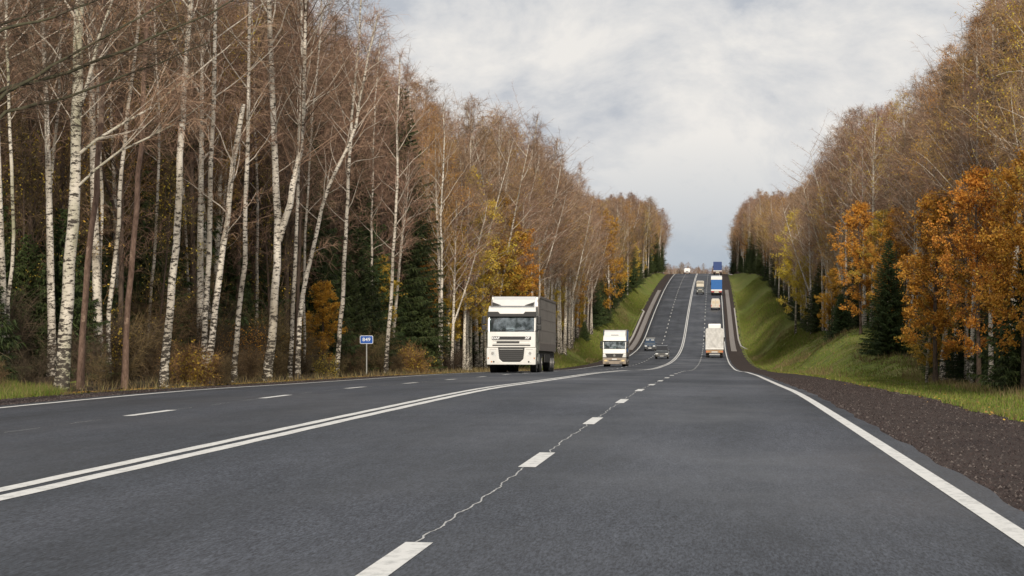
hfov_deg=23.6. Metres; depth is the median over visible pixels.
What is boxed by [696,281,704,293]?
canopy truck
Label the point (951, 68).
brown tree
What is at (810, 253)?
bare birch
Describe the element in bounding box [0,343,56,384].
bare shrub
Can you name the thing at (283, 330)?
bare shrub
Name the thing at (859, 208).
orange oak
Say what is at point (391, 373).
dry grass
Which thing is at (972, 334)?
bare birch
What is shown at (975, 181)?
orange oak
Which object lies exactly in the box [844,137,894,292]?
brown tree
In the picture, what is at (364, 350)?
bare shrub
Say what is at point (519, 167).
russet birch
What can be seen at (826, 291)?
bare birch
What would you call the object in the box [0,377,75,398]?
grass
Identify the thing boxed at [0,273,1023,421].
ground
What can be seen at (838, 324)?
spruce tree
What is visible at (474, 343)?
spruce tree
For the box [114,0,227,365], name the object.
bare birch
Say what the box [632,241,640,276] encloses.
yellow tree
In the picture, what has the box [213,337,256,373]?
bare shrub
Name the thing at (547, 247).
bare birch
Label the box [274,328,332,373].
bare shrub
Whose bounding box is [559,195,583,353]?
bare birch
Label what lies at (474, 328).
orange oak
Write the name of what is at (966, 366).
bare birch
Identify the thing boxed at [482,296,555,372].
articulated lorry
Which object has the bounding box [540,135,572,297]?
bare birch
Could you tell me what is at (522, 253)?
bare birch
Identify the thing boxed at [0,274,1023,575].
road
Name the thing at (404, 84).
bare birch
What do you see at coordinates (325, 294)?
orange oak
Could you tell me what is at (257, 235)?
bare birch
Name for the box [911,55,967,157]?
bare birch
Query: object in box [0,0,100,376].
bare birch
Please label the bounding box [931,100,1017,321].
orange oak
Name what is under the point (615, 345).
box lorry
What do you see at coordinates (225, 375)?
bare shrub
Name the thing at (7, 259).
young spruce
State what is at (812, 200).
bare birch
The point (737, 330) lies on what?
drainage kerb
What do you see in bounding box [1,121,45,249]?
understory tree
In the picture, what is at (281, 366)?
bare shrub
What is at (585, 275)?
russet birch
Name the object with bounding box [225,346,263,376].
bare shrub
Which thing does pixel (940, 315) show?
orange oak
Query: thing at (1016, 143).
bare birch
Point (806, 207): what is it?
russet birch
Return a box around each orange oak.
[302,279,347,370]
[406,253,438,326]
[435,254,488,363]
[477,191,534,326]
[477,286,511,346]
[505,219,539,295]
[514,256,544,295]
[527,271,544,296]
[561,268,588,327]
[595,209,627,307]
[740,232,750,257]
[814,266,844,330]
[827,199,882,334]
[847,205,905,316]
[861,205,926,316]
[893,187,971,382]
[910,209,953,333]
[922,160,1020,385]
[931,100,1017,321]
[934,163,988,341]
[967,146,1023,386]
[979,161,1023,346]
[1011,241,1023,338]
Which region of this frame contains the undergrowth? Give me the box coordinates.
[1,259,590,380]
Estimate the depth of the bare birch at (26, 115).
94.64 m
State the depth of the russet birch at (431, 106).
171.57 m
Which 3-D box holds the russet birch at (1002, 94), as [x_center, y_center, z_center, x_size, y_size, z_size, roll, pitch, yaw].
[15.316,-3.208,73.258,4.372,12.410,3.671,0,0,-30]
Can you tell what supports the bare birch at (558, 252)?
on the forest floor at (110, 387)
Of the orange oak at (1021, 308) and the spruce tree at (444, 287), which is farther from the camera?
the spruce tree at (444, 287)
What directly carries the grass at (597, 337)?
on the ground at (740, 281)
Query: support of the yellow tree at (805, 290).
on the ground at (740, 281)
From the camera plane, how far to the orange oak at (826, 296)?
248.62 m
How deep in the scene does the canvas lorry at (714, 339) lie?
364.75 m
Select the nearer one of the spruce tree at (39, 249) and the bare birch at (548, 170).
the spruce tree at (39, 249)
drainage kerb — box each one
[629,309,644,343]
[734,308,746,348]
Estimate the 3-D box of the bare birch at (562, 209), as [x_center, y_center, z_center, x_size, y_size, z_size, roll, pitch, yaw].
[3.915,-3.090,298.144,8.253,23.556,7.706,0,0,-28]
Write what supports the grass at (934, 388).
on the ground at (740, 281)
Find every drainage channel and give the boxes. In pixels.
[629,290,660,349]
[725,290,736,350]
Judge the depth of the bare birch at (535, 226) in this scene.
251.01 m
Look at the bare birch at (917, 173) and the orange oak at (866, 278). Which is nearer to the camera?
the bare birch at (917, 173)
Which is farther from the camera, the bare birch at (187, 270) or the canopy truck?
the canopy truck
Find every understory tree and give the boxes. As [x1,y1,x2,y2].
[0,55,62,262]
[0,56,66,282]
[0,68,61,241]
[0,108,44,252]
[1,117,88,342]
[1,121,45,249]
[3,108,110,277]
[8,69,134,337]
[33,129,128,255]
[38,162,114,267]
[82,177,152,304]
[106,146,213,337]
[115,158,225,371]
[170,225,232,281]
[182,165,248,307]
[207,154,264,276]
[223,214,281,326]
[232,160,308,339]
[243,131,317,326]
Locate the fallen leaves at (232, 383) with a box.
[30,372,452,395]
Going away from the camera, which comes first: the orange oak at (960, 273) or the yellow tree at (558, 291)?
the orange oak at (960, 273)
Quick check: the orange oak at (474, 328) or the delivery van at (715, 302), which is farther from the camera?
the delivery van at (715, 302)
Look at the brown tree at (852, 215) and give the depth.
208.15 m
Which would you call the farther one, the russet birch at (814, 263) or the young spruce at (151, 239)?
the russet birch at (814, 263)
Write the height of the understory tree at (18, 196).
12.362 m
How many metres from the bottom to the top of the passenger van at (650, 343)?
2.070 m
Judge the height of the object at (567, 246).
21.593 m
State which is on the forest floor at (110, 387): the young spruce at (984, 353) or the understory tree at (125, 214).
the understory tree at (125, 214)
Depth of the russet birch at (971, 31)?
99.86 m
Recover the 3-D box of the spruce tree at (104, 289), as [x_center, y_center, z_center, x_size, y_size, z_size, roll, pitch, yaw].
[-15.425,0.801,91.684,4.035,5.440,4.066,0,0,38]
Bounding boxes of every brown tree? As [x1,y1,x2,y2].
[0,0,145,283]
[0,0,148,276]
[0,5,18,207]
[0,5,46,217]
[0,17,59,276]
[1,1,70,214]
[2,0,129,248]
[9,0,185,370]
[59,18,150,252]
[106,10,279,264]
[136,0,258,275]
[137,0,350,326]
[160,9,229,227]
[164,0,291,313]
[186,21,255,280]
[204,0,319,317]
[208,11,314,241]
[219,2,281,227]
[222,0,369,328]
[244,0,374,336]
[251,0,352,225]
[255,3,316,158]
[255,95,291,226]
[257,9,354,235]
[258,4,353,320]
[264,9,371,228]
[285,11,427,288]
[286,10,432,251]
[307,31,373,235]
[307,35,390,268]
[320,37,404,256]
[324,57,378,236]
[329,64,376,257]
[338,65,425,284]
[341,84,432,192]
[342,102,400,208]
[424,152,496,369]
[555,204,586,320]
[561,214,585,318]
[800,126,853,281]
[818,178,885,316]
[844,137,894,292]
[881,175,928,323]
[897,5,1012,168]
[904,147,952,311]
[910,18,1007,251]
[910,71,999,364]
[921,13,1004,292]
[948,6,1018,292]
[955,0,1019,91]
[963,0,1023,264]
[986,23,1023,164]
[998,1,1023,139]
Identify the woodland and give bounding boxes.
[575,180,675,338]
[664,262,732,274]
[725,157,840,320]
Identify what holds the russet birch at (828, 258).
on the forest floor at (830, 335)
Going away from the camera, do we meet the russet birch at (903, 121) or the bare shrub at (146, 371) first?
the bare shrub at (146, 371)
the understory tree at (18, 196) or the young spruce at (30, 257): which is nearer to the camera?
the young spruce at (30, 257)
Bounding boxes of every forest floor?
[3,272,662,391]
[735,271,1019,389]
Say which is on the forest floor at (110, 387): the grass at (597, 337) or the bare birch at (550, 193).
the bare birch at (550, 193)
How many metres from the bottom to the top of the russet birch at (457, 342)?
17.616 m
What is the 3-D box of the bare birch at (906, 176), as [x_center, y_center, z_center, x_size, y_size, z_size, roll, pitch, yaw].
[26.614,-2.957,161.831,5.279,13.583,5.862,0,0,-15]
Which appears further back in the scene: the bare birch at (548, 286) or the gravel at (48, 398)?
the bare birch at (548, 286)
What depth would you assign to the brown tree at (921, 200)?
121.96 m
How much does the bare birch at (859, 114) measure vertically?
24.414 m
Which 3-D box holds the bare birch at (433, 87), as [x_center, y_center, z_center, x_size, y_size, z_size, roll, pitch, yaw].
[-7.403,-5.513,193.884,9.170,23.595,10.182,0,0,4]
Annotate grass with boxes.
[0,365,558,397]
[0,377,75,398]
[473,298,639,371]
[523,287,649,369]
[735,275,829,368]
[742,295,923,376]
[754,327,1023,421]
[897,336,1023,398]
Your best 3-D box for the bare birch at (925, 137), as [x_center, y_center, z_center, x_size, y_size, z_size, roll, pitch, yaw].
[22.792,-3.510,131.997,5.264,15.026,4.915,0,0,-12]
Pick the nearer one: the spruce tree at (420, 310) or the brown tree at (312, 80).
the brown tree at (312, 80)
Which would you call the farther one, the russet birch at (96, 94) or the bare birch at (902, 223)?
the bare birch at (902, 223)
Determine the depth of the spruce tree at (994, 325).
80.77 m
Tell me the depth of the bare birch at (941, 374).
97.88 m
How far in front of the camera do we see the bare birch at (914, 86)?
154.66 m
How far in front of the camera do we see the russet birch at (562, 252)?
291.83 m
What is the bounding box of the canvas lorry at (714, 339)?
[704,324,724,357]
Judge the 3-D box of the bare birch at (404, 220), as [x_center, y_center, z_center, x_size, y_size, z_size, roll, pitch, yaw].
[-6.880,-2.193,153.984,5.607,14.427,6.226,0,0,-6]
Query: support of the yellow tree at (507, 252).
on the ground at (740, 281)
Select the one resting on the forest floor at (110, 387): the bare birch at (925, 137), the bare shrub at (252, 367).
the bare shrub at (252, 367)
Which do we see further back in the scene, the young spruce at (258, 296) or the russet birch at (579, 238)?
the russet birch at (579, 238)
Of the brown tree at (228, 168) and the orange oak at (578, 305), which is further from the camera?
the orange oak at (578, 305)
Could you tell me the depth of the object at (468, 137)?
180.72 m
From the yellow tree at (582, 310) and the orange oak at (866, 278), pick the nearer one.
the orange oak at (866, 278)
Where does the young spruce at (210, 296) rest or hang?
on the ground at (740, 281)
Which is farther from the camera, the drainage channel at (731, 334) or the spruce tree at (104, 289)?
the drainage channel at (731, 334)
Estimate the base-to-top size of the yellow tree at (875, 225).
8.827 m
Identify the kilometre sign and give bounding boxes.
[360,335,372,373]
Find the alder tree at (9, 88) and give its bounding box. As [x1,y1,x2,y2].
[0,0,292,150]
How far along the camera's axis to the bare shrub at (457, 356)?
176.71 m
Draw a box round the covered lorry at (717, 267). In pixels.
[713,262,721,274]
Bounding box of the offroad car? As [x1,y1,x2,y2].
[654,345,669,358]
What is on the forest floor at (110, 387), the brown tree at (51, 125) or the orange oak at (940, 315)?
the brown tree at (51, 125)
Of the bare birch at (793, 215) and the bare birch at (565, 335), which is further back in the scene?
the bare birch at (793, 215)
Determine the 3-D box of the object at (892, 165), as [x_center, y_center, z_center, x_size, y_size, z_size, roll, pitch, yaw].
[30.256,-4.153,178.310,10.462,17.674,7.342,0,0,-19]
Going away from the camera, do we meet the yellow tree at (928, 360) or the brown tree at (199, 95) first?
the yellow tree at (928, 360)
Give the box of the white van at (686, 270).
[684,268,689,273]
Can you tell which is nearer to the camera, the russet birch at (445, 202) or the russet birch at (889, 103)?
the russet birch at (445, 202)
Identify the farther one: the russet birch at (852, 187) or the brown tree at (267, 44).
the russet birch at (852, 187)
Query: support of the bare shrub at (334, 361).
on the forest floor at (110, 387)
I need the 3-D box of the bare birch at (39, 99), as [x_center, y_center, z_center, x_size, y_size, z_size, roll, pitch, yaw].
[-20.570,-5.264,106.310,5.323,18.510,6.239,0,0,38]
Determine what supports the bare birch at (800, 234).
on the forest floor at (830, 335)
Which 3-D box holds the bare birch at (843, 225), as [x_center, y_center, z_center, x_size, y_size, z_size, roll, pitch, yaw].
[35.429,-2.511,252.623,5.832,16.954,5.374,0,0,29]
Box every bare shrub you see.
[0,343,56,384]
[0,357,12,385]
[47,315,121,381]
[75,300,173,379]
[85,346,146,388]
[104,316,199,380]
[149,341,202,381]
[155,363,186,383]
[172,290,254,360]
[195,349,231,379]
[211,351,241,384]
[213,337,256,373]
[221,321,276,371]
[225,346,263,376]
[231,341,272,381]
[242,288,321,370]
[257,346,294,376]
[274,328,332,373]
[275,356,302,375]
[277,349,314,374]
[282,347,316,376]
[312,353,349,375]
[340,349,369,374]
[343,327,372,358]
[350,335,379,367]
[356,325,401,369]
[372,351,394,371]
[379,326,401,365]
[389,353,408,371]
[443,347,461,366]
[443,350,460,370]
[444,344,466,369]
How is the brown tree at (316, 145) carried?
on the forest floor at (110, 387)
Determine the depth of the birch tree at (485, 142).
186.38 m
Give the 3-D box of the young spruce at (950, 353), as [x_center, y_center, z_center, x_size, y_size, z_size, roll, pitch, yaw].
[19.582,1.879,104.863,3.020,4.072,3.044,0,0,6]
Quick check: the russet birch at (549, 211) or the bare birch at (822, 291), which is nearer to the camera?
the russet birch at (549, 211)
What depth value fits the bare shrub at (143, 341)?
84.47 m
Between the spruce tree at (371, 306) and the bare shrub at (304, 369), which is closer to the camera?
the bare shrub at (304, 369)
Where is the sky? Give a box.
[4,0,1019,273]
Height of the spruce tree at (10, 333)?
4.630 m
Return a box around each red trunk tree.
[18,0,148,391]
[83,0,205,388]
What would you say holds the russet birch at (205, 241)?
on the forest floor at (110, 387)
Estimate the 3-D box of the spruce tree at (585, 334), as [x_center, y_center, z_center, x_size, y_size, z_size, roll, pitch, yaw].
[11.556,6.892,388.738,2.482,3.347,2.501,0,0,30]
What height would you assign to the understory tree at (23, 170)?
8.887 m
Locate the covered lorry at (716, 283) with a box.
[710,276,722,294]
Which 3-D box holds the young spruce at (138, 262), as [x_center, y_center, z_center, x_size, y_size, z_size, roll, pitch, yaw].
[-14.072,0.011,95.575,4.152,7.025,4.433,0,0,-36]
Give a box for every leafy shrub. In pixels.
[87,303,144,379]
[157,337,228,385]
[215,312,278,364]
[258,324,307,370]
[310,348,345,377]
[396,339,436,373]
[430,347,444,369]
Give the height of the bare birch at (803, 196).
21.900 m
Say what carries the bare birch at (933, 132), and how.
on the forest floor at (830, 335)
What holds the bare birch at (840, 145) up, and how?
on the forest floor at (830, 335)
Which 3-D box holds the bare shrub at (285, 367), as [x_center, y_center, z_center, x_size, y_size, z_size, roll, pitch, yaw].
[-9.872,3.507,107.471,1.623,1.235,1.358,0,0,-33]
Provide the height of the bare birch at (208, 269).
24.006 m
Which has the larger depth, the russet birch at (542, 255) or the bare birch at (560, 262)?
the bare birch at (560, 262)
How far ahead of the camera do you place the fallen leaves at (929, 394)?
57.49 m
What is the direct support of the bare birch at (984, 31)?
on the forest floor at (830, 335)
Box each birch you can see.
[0,0,28,151]
[0,0,96,359]
[0,0,98,352]
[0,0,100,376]
[0,0,246,390]
[1,12,67,214]
[5,0,219,202]
[8,0,118,268]
[8,1,70,221]
[16,0,179,378]
[33,0,184,381]
[40,7,189,301]
[62,1,143,297]
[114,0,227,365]
[118,0,262,317]
[126,0,255,350]
[128,0,286,387]
[139,0,292,333]
[141,0,319,373]
[165,68,293,385]
[173,5,294,340]
[180,0,309,381]
[198,0,400,381]
[218,0,300,333]
[224,0,396,374]
[236,0,382,377]
[253,0,407,373]
[280,4,410,378]
[302,0,412,377]
[309,12,381,86]
[320,38,369,125]
[341,27,410,317]
[357,49,457,373]
[358,42,457,162]
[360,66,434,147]
[371,143,442,337]
[379,76,425,142]
[392,71,443,208]
[395,77,474,161]
[406,81,455,136]
[409,100,473,266]
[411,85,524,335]
[411,103,462,192]
[411,121,488,365]
[411,122,500,246]
[414,101,485,370]
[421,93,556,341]
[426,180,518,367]
[429,141,495,368]
[430,146,507,371]
[432,150,484,351]
[435,157,483,353]
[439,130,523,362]
[442,120,504,226]
[444,177,512,369]
[446,92,515,368]
[457,109,517,186]
[458,98,516,367]
[467,120,531,285]
[467,186,514,368]
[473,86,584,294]
[474,130,520,357]
[475,158,501,274]
[482,121,539,181]
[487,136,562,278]
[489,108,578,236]
[490,149,552,232]
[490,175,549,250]
[493,127,546,237]
[505,221,530,267]
[507,186,559,274]
[511,140,567,293]
[512,145,562,205]
[512,206,543,281]
[513,123,595,293]
[518,142,583,201]
[520,112,557,259]
[520,198,544,277]
[521,172,550,275]
[521,180,559,294]
[524,168,556,294]
[527,194,554,293]
[531,138,564,260]
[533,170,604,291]
[533,199,565,295]
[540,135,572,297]
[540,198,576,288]
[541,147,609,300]
[542,168,572,267]
[542,200,562,357]
[544,164,593,298]
[547,194,573,295]
[547,207,583,297]
[548,204,572,300]
[549,161,570,346]
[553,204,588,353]
[554,171,587,353]
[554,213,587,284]
[558,161,588,354]
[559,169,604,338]
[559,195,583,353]
[564,200,602,285]
[564,207,591,296]
[564,217,610,335]
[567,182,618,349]
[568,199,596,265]
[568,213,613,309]
[568,221,584,295]
[570,162,600,347]
[571,205,593,304]
[573,223,592,342]
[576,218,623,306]
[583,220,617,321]
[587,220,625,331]
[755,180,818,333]
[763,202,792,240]
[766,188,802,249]
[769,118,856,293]
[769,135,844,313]
[775,201,816,279]
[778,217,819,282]
[781,186,807,322]
[783,174,811,303]
[783,208,816,275]
[786,174,818,290]
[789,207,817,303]
[795,166,835,324]
[799,227,818,280]
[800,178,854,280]
[800,242,823,280]
[801,173,825,330]
[803,184,832,331]
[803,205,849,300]
[804,175,829,331]
[805,182,837,321]
[807,236,825,285]
[810,161,861,288]
[814,141,857,297]
[815,103,874,194]
[815,117,855,174]
[815,147,857,295]
[816,108,871,285]
[818,194,849,287]
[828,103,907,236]
[831,105,873,213]
[831,192,861,258]
[834,126,881,324]
[835,143,888,324]
[839,106,898,269]
[841,172,870,324]
[842,104,901,325]
[846,101,902,228]
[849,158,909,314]
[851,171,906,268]
[853,106,907,301]
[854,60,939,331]
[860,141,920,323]
[863,88,925,323]
[868,159,898,279]
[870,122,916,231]
[877,63,943,327]
[879,144,928,337]
[882,112,924,335]
[885,167,929,355]
[887,127,944,275]
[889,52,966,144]
[890,121,927,203]
[891,57,954,326]
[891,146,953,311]
[892,50,999,379]
[892,86,933,285]
[894,76,941,278]
[894,140,934,342]
[898,41,966,211]
[902,83,988,379]
[905,69,967,191]
[907,87,948,226]
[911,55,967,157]
[915,11,1023,256]
[917,56,973,307]
[918,82,1009,383]
[922,117,989,378]
[931,0,1023,338]
[933,0,1020,175]
[936,1,998,71]
[945,0,1021,77]
[949,80,1015,379]
[953,0,1023,214]
[954,65,1023,191]
[957,0,1023,160]
[973,0,1023,105]
[976,1,1023,195]
[984,74,1023,170]
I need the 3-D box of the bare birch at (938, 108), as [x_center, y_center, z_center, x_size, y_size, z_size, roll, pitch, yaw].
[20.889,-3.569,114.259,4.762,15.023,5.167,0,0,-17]
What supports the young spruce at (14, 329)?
on the ground at (740, 281)
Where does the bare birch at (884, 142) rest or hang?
on the forest floor at (830, 335)
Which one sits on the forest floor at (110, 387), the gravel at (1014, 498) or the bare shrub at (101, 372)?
the bare shrub at (101, 372)
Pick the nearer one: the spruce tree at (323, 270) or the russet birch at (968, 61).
the russet birch at (968, 61)
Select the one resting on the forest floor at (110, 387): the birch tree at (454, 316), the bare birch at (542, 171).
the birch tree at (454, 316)
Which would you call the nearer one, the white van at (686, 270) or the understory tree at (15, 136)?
the understory tree at (15, 136)
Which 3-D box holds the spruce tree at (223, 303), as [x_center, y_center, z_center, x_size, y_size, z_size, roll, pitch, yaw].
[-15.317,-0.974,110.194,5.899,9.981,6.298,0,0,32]
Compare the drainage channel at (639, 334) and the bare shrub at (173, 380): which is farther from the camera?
the drainage channel at (639, 334)
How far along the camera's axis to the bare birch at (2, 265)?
74.29 m
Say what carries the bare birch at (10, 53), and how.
on the forest floor at (110, 387)
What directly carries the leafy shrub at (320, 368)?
on the forest floor at (110, 387)
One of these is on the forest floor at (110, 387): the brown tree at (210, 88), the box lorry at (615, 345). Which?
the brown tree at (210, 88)
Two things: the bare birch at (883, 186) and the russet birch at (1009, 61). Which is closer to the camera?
the russet birch at (1009, 61)
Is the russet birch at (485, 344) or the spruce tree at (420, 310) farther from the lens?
the russet birch at (485, 344)
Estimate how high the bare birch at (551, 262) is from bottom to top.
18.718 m
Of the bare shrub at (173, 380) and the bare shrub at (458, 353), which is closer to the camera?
the bare shrub at (173, 380)
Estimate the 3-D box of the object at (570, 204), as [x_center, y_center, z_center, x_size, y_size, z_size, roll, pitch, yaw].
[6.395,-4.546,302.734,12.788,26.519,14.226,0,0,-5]
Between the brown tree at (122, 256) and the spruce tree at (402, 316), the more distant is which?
the spruce tree at (402, 316)
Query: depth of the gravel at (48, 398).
62.03 m
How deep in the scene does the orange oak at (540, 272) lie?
234.69 m
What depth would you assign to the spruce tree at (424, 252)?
159.30 m
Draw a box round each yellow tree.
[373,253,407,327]
[430,208,489,368]
[439,164,503,370]
[478,185,518,343]
[505,263,526,295]
[541,277,563,316]
[554,273,566,331]
[575,297,587,321]
[575,305,586,324]
[620,256,628,286]
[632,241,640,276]
[770,208,808,334]
[788,254,819,323]
[847,235,891,322]
[848,209,904,309]
[893,289,962,382]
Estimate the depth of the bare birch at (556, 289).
326.73 m
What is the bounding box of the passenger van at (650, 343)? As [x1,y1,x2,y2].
[644,338,656,350]
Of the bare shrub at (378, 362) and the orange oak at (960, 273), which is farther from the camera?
the bare shrub at (378, 362)
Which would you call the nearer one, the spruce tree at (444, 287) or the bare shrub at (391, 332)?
the bare shrub at (391, 332)
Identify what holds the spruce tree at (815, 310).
on the forest floor at (830, 335)
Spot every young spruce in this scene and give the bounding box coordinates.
[2,183,46,376]
[4,176,45,251]
[6,234,59,375]
[10,295,29,378]
[14,208,120,380]
[107,238,135,309]
[115,199,199,370]
[135,211,187,340]
[181,255,228,344]
[211,219,266,362]
[242,255,277,367]
[938,327,953,369]
[958,228,1011,382]
[965,298,1010,379]
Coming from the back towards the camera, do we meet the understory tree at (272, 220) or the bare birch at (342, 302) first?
the understory tree at (272, 220)
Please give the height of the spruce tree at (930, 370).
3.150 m
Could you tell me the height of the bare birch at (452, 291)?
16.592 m
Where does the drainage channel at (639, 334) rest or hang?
on the road shoulder at (663, 281)
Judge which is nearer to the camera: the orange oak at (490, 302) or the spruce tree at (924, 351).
the spruce tree at (924, 351)
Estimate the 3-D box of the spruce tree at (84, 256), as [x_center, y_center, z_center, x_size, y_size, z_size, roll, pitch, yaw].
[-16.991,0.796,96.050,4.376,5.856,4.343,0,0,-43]
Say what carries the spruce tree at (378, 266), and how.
on the forest floor at (110, 387)
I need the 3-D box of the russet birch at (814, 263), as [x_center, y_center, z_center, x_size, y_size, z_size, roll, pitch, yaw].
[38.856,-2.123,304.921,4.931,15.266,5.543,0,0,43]
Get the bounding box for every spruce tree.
[0,275,20,375]
[0,278,31,381]
[13,226,56,307]
[52,58,129,259]
[76,235,123,315]
[76,244,138,371]
[78,0,248,350]
[171,190,235,343]
[196,122,290,364]
[243,149,295,338]
[267,84,354,355]
[269,131,365,371]
[325,150,413,363]
[336,225,403,366]
[337,255,381,370]
[360,76,442,355]
[387,84,452,355]
[404,287,447,369]
[416,184,450,359]
[443,285,487,360]
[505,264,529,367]
[579,321,591,340]
[644,251,652,272]
[796,281,819,328]
[798,262,835,332]
[822,294,856,342]
[831,256,868,331]
[846,289,868,327]
[856,238,923,356]
[911,226,939,336]
[913,323,932,363]
[919,314,951,375]
[938,279,988,380]
[966,252,1011,379]
[970,251,1023,390]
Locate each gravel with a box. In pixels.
[0,374,426,404]
[771,377,1023,511]
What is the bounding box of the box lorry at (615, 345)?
[600,329,629,366]
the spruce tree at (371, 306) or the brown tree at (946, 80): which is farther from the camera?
the spruce tree at (371, 306)
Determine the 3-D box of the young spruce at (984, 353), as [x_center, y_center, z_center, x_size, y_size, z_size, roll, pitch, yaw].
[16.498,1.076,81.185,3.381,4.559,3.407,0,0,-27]
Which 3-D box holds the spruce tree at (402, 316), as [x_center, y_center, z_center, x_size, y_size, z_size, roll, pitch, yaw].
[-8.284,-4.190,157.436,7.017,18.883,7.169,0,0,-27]
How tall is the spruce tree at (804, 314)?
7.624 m
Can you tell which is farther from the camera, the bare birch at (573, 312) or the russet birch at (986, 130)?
the bare birch at (573, 312)
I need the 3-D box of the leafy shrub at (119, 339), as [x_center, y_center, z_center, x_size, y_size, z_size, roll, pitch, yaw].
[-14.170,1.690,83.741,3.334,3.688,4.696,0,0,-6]
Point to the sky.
(690, 106)
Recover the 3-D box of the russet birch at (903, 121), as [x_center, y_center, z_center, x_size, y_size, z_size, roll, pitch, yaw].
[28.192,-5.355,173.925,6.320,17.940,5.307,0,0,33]
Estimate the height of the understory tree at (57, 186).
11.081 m
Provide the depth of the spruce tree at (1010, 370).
64.62 m
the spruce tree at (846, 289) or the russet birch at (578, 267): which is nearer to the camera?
the spruce tree at (846, 289)
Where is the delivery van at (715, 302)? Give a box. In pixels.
[710,298,720,309]
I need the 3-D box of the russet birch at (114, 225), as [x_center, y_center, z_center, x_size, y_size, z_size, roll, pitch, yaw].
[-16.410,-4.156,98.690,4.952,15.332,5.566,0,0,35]
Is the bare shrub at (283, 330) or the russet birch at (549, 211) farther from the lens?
the russet birch at (549, 211)
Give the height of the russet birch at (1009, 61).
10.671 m
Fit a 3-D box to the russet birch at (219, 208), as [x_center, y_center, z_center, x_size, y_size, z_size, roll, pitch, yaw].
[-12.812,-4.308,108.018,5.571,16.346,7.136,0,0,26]
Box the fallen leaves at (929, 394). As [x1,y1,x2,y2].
[781,366,1022,420]
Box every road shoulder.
[2,274,672,404]
[721,274,1023,509]
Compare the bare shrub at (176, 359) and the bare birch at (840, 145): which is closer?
the bare shrub at (176, 359)
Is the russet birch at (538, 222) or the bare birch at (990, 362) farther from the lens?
the russet birch at (538, 222)
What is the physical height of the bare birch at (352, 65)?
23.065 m
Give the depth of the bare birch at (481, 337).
193.78 m
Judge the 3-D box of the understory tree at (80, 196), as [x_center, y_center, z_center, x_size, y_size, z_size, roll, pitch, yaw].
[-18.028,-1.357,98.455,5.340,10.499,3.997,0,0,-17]
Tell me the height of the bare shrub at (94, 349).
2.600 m
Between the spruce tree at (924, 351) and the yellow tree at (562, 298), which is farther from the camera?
the yellow tree at (562, 298)
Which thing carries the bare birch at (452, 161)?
on the forest floor at (110, 387)
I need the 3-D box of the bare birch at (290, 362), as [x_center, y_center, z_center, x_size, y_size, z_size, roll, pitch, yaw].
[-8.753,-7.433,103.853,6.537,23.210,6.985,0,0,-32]
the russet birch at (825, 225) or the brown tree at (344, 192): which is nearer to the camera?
the brown tree at (344, 192)
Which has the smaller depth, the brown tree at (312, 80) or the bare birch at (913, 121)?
the brown tree at (312, 80)
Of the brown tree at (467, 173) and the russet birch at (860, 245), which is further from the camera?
the russet birch at (860, 245)
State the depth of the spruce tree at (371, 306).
141.28 m
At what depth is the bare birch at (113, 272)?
81.43 m
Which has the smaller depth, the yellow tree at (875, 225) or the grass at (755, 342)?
the yellow tree at (875, 225)
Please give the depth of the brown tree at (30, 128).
82.52 m
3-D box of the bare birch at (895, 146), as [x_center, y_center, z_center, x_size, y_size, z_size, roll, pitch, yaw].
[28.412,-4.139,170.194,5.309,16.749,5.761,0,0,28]
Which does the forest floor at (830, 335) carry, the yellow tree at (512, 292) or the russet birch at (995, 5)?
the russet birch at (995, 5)
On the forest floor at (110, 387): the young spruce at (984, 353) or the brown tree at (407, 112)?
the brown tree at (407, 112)

